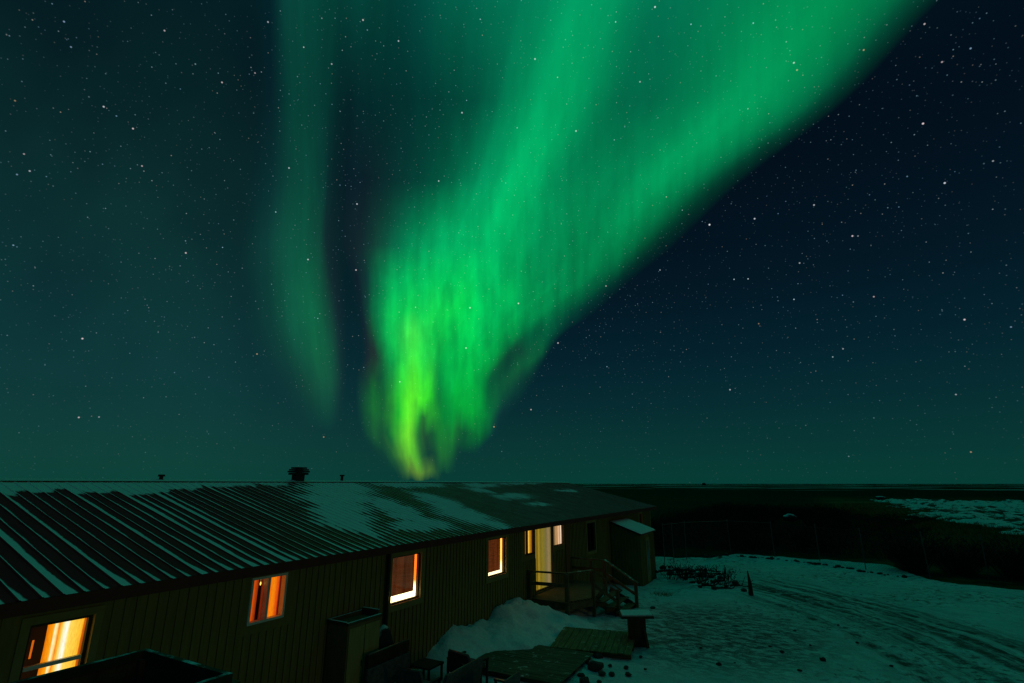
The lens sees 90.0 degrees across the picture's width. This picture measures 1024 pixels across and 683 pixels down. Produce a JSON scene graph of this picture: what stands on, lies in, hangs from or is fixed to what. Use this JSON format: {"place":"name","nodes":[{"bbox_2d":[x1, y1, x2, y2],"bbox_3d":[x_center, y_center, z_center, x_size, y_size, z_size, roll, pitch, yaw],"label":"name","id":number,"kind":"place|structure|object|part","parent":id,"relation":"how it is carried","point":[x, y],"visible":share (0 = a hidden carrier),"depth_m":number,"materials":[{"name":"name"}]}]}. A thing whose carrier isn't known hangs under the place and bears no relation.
{"place":"outdoors","nodes":[
{"label":"outdoors","id":0,"kind":"place"},
{"bbox_2d":[379,624,393,663],"bbox_3d":[-2.924,7.060,11.296,0.617,1.443,0.747,-9,-18,28],"label":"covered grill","id":1,"kind":"object","parent":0,"point":[385,638],"visible":0.18,"depth_m":11.29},
{"bbox_2d":[397,667,440,682],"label":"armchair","id":2,"kind":"object","parent":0,"point":[407,675],"visible":1,"depth_m":10.41,"materials":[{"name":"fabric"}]},
{"bbox_2d":[437,656,482,682],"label":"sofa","id":3,"kind":"object","parent":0,"point":[470,672],"visible":1,"depth_m":10.82,"materials":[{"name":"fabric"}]},
{"bbox_2d":[447,649,488,682],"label":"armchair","id":4,"kind":"object","parent":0,"point":[456,660],"visible":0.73,"depth_m":11.84,"materials":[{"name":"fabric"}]},
{"bbox_2d":[494,671,520,682],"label":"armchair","id":5,"kind":"object","parent":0,"point":[514,678],"visible":1,"depth_m":10.25,"materials":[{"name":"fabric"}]},
{"bbox_2d":[0,0,1023,483],"label":"sky","id":6,"kind":"structure","parent":0,"point":[571,241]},
{"bbox_2d":[392,554,1023,682],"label":"yard","id":7,"kind":"structure","parent":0,"point":[912,628],"depth_m":16.43,"materials":[{"name":"white snow"}]},
{"bbox_2d":[10,649,239,682],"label":"roof","id":8,"kind":"structure","parent":7,"relation":"on","point":[146,666],"depth_m":3.00,"materials":[{"name":"brown wood"}]},
{"bbox_2d":[0,467,656,682],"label":"lodge","id":9,"kind":"structure","parent":7,"relation":"on","point":[252,581],"depth_m":10.72,"materials":[{"name":"paint"}]},
{"bbox_2d":[7,605,104,682],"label":"window","id":10,"kind":"structure","parent":9,"relation":"in","point":[47,643],"depth_m":7.12,"materials":[{"name":"glass"}]},
{"bbox_2d":[246,572,287,625],"bbox_3d":[-4.921,4.955,9.801,0.780,1.150,1.270,-9,-18,28],"label":"window","id":11,"kind":"structure","parent":9,"relation":"in","point":[267,597],"depth_m":9.73,"materials":[{"name":"glass"}]},
{"bbox_2d":[388,548,425,612],"bbox_3d":[-2.842,5.990,13.009,0.452,1.370,1.400,-9,-18,28],"label":"window","id":12,"kind":"structure","parent":9,"relation":"in","point":[404,579],"depth_m":13.08,"materials":[{"name":"brown glass"}]},
{"bbox_2d":[485,534,507,583],"bbox_3d":[-0.662,7.028,16.754,0.452,1.410,1.410,-9,-18,28],"label":"window","id":13,"kind":"structure","parent":9,"relation":"in","point":[494,548],"depth_m":16.77,"materials":[{"name":"glass"}]},
{"bbox_2d":[525,530,533,555],"bbox_3d":[0.580,7.345,18.721,0.099,1.050,0.868,-9,-18,28],"label":"window","id":14,"kind":"structure","parent":9,"relation":"in","point":[529,535],"depth_m":18.88,"materials":[{"name":"yellow glass"}]},
{"bbox_2d":[535,527,552,592],"bbox_3d":[1.043,8.359,19.646,0.512,2.570,2.080,-9,-18,28],"label":"door","id":15,"kind":"structure","parent":9,"relation":"in","point":[543,537],"depth_m":19.75,"materials":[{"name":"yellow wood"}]},
{"bbox_2d":[553,525,562,545],"bbox_3d":[1.841,7.899,20.903,0.101,0.950,1.068,-9,-18,28],"label":"window","id":16,"kind":"structure","parent":9,"relation":"in","point":[558,530],"depth_m":21.08,"materials":[{"name":"white glass"}]},
{"bbox_2d":[586,520,596,554],"bbox_3d":[3.337,9.187,23.958,0.832,1.600,1.520,-9,-18,28],"label":"window","id":17,"kind":"structure","parent":9,"relation":"in","point":[590,524],"depth_m":24.12,"materials":[{"name":"black glass"}]},
{"bbox_2d":[639,512,642,523],"bbox_3d":[7.722,10.724,30.903,0.132,0.810,0.660,-9,-18,28],"label":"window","id":18,"kind":"structure","parent":9,"relation":"in","point":[640,513],"depth_m":31.05,"materials":[{"name":"black glass"}]},
{"bbox_2d":[323,607,381,682],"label":"cupboard","id":19,"kind":"object","parent":7,"relation":"on","point":[352,642],"visible":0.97,"depth_m":10.49,"materials":[{"name":"brown wood"}]},
{"bbox_3d":[-3.190,6.653,10.369,0.039,1.560,0.430,-9,-18,28],"label":"door","id":20,"kind":"part","parent":19,"relation":"part of","materials":[{"name":"brown wood"}]},
{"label":"door","id":21,"kind":"part","parent":19,"relation":"part of","materials":[{"name":"brown wood"}]},
{"bbox_2d":[364,639,409,682],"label":"bench","id":22,"kind":"object","parent":7,"relation":"on","point":[386,671],"visible":0.74,"depth_m":10.85,"materials":[{"name":"wood"}]},
{"bbox_2d":[410,658,443,680],"bbox_3d":[-1.978,7.677,11.777,0.600,0.500,0.560,-9,-18,28],"label":"side table","id":23,"kind":"object","parent":7,"relation":"on","point":[424,664],"visible":0.78,"depth_m":11.81,"materials":[{"name":"brown wood"}]},
{"bbox_2d":[426,597,600,672],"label":"snow bank","id":24,"kind":"structure","parent":7,"relation":"on","point":[518,623],"depth_m":14.97,"materials":[{"name":"white snow"}]},
{"bbox_2d":[478,645,593,682],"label":"platform","id":25,"kind":"structure","parent":24,"relation":"on","point":[541,664],"depth_m":12.86,"materials":[{"name":"brown wood"}]},
{"bbox_2d":[527,557,638,616],"bbox_3d":[2.849,9.166,18.951,3.025,1.589,4.113,-9,-18,28],"label":"porch","id":26,"kind":"object","parent":7,"relation":"on","point":[577,594],"visible":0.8,"depth_m":18.25,"materials":[{"name":"brown wood"}]},
{"bbox_2d":[579,676,589,682],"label":"stone","id":27,"kind":"object","parent":7,"relation":"on","point":[584,679],"visible":1,"depth_m":11.92,"materials":[{"name":"grey stone"}]},
{"bbox_2d":[550,627,633,659],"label":"plank ramp","id":28,"kind":"structure","parent":7,"relation":"on","point":[613,644],"depth_m":14.46,"materials":[{"name":"brown wood"}]},
{"bbox_2d":[587,660,603,671],"bbox_3d":[2.097,8.147,12.860,0.413,0.210,0.389,-2,-16,8],"label":"stone","id":29,"kind":"object","parent":7,"relation":"on","point":[594,666],"visible":1,"depth_m":12.77,"materials":[{"name":"grey stone"}]},
{"bbox_2d":[593,653,602,658],"bbox_3d":[2.305,8.401,13.711,0.284,0.131,0.256,3,-16,-10],"label":"stone","id":30,"kind":"object","parent":7,"relation":"on","point":[597,655],"visible":0.98,"depth_m":13.64,"materials":[{"name":"grey stone"}]},
{"bbox_2d":[609,518,656,585],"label":"entry shed","id":31,"kind":"structure","parent":7,"relation":"on","point":[633,549],"depth_m":25.51,"materials":[{"name":"paint"}]},
{"bbox_2d":[645,537,651,581],"bbox_3d":[6.911,10.999,25.909,0.070,2.050,0.680,-9,-18,28],"label":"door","id":32,"kind":"structure","parent":31,"relation":"in","point":[647,547],"depth_m":25.84,"materials":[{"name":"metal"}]},
{"bbox_2d":[619,609,653,648],"bbox_3d":[3.631,8.346,14.895,0.920,0.877,0.742,-1,-16,5],"label":"wooden stand","id":33,"kind":"object","parent":7,"relation":"on","point":[636,623],"visible":0.93,"depth_m":14.71,"materials":[{"name":"brown wood"}]},
{"bbox_2d":[652,590,671,596],"bbox_3d":[6.294,10.542,21.510,0.681,0.220,0.846,9,-18,-29],"label":"grass tuft","id":34,"kind":"object","parent":7,"relation":"on","point":[661,593],"visible":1,"depth_m":21.41,"materials":[{"name":"brown plant"}]},
{"bbox_2d":[661,560,740,581],"bbox_3d":[9.483,11.535,25.758,3.942,0.737,2.949,-9,-18,28],"label":"brush heap","id":35,"kind":"object","parent":7,"relation":"on","point":[699,572],"visible":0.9,"depth_m":25.38,"materials":[{"name":"brown plant"}]},
{"bbox_2d":[656,563,672,572],"bbox_3d":[8.129,11.969,27.086,1.418,0.419,0.524,9,-18,-30],"label":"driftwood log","id":36,"kind":"object","parent":35,"relation":"on","point":[660,570],"visible":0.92,"depth_m":26.88,"materials":[{"name":"brown wood"}]},
{"bbox_2d":[664,564,702,571],"bbox_3d":[9.067,11.967,27.003,2.134,0.369,0.314,-1,-16,2],"label":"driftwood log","id":37,"kind":"object","parent":35,"relation":"on","point":[679,570],"visible":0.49,"depth_m":26.97,"materials":[{"name":"brown wood"}]},
{"bbox_2d":[681,570,703,578],"bbox_3d":[8.854,11.363,24.949,1.175,0.396,0.372,-2,-16,7],"label":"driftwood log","id":38,"kind":"object","parent":35,"relation":"on","point":[684,576],"visible":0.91,"depth_m":25.01,"materials":[{"name":"brown wood"}]},
{"bbox_2d":[695,572,708,583],"bbox_3d":[9.000,11.126,24.230,1.055,0.529,0.390,12,-20,-37],"label":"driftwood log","id":39,"kind":"object","parent":7,"relation":"on","point":[700,581],"visible":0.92,"depth_m":24.05,"materials":[{"name":"brown wood"}]},
{"bbox_2d":[710,573,727,582],"bbox_3d":[9.793,11.257,24.376,1.035,0.380,0.372,6,-17,-21],"label":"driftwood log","id":40,"kind":"object","parent":7,"relation":"on","point":[714,580],"visible":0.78,"depth_m":24.35,"materials":[{"name":"brown wood"}]},
{"bbox_2d":[718,577,731,584],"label":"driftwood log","id":41,"kind":"object","parent":7,"relation":"on","point":[720,583],"visible":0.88,"depth_m":23.54,"materials":[{"name":"brown wood"}]},
{"bbox_2d":[747,571,753,595],"bbox_3d":[9.978,10.135,21.485,0.185,0.952,0.185,12,-19,-37],"label":"stake","id":42,"kind":"object","parent":7,"relation":"on","point":[750,590],"visible":1,"depth_m":21.42,"materials":[{"name":"brown wood"}]},
{"bbox_2d":[701,577,720,586],"bbox_3d":[8.988,10.870,23.088,0.877,0.421,0.218,-10,-19,33],"label":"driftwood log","id":43,"kind":"object","parent":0,"point":[704,584],"visible":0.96,"depth_m":23.09,"materials":[{"name":"brown wood"}]},
{"bbox_2d":[716,580,739,588],"bbox_3d":[9.538,10.816,22.764,1.104,0.359,0.469,0,-16,1],"label":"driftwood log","id":44,"kind":"object","parent":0,"point":[724,587],"visible":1,"depth_m":22.69,"materials":[{"name":"brown wood"}]},
{"bbox_2d":[730,577,752,586],"bbox_3d":[10.326,10.786,22.966,1.074,0.438,0.315,0,-16,0],"label":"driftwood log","id":45,"kind":"object","parent":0,"point":[731,585],"visible":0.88,"depth_m":22.99,"materials":[{"name":"brown wood"}]},
{"bbox_2d":[575,484,1023,589],"bbox_3d":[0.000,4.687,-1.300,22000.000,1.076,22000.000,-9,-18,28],"label":"ground","id":46,"kind":"structure","parent":0,"point":[664,497],"depth_m":163.92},
{"bbox_2d":[782,514,797,520],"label":"boulder","id":47,"kind":"object","parent":46,"relation":"on","point":[787,517],"visible":0.88,"depth_m":63.62,"materials":[{"name":"stone"}]},
{"bbox_2d":[651,501,945,558],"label":"willow thicket","id":48,"kind":"object","parent":46,"relation":"on","point":[819,516],"visible":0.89,"depth_m":43.80,"materials":[{"name":"brown plant"}]},
{"bbox_2d":[865,530,950,573],"bbox_3d":[21.433,11.265,27.430,3.510,2.351,3.740,7,-17,-23],"label":"willow bush","id":49,"kind":"object","parent":46,"relation":"on","point":[908,558],"visible":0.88,"depth_m":27.07,"materials":[{"name":"brown plant"}]},
{"bbox_2d":[839,502,1023,564],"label":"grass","id":50,"kind":"structure","parent":46,"relation":"on","point":[930,523],"depth_m":50.98,"materials":[{"name":"brown plant"}]},
{"bbox_2d":[910,534,1005,576],"bbox_3d":[23.347,11.277,26.912,4.170,2.051,4.154,-9,-18,28],"label":"willow bush","id":51,"kind":"object","parent":46,"relation":"on","point":[946,561],"visible":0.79,"depth_m":26.36,"materials":[{"name":"brown plant"}]},
{"bbox_2d":[954,535,1023,580],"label":"willow bush","id":52,"kind":"object","parent":46,"relation":"on","point":[1011,567],"visible":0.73,"depth_m":25.17,"materials":[{"name":"brown plant"}]},
{"bbox_2d":[871,498,1023,534],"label":"snow field","id":53,"kind":"structure","parent":0,"point":[1013,510],"depth_m":86.85,"materials":[{"name":"white snow"}]},
{"bbox_2d":[875,496,886,499],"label":"boulder","id":54,"kind":"object","parent":53,"relation":"on","point":[880,498],"visible":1,"depth_m":146.56,"materials":[{"name":"stone"}]}
]}

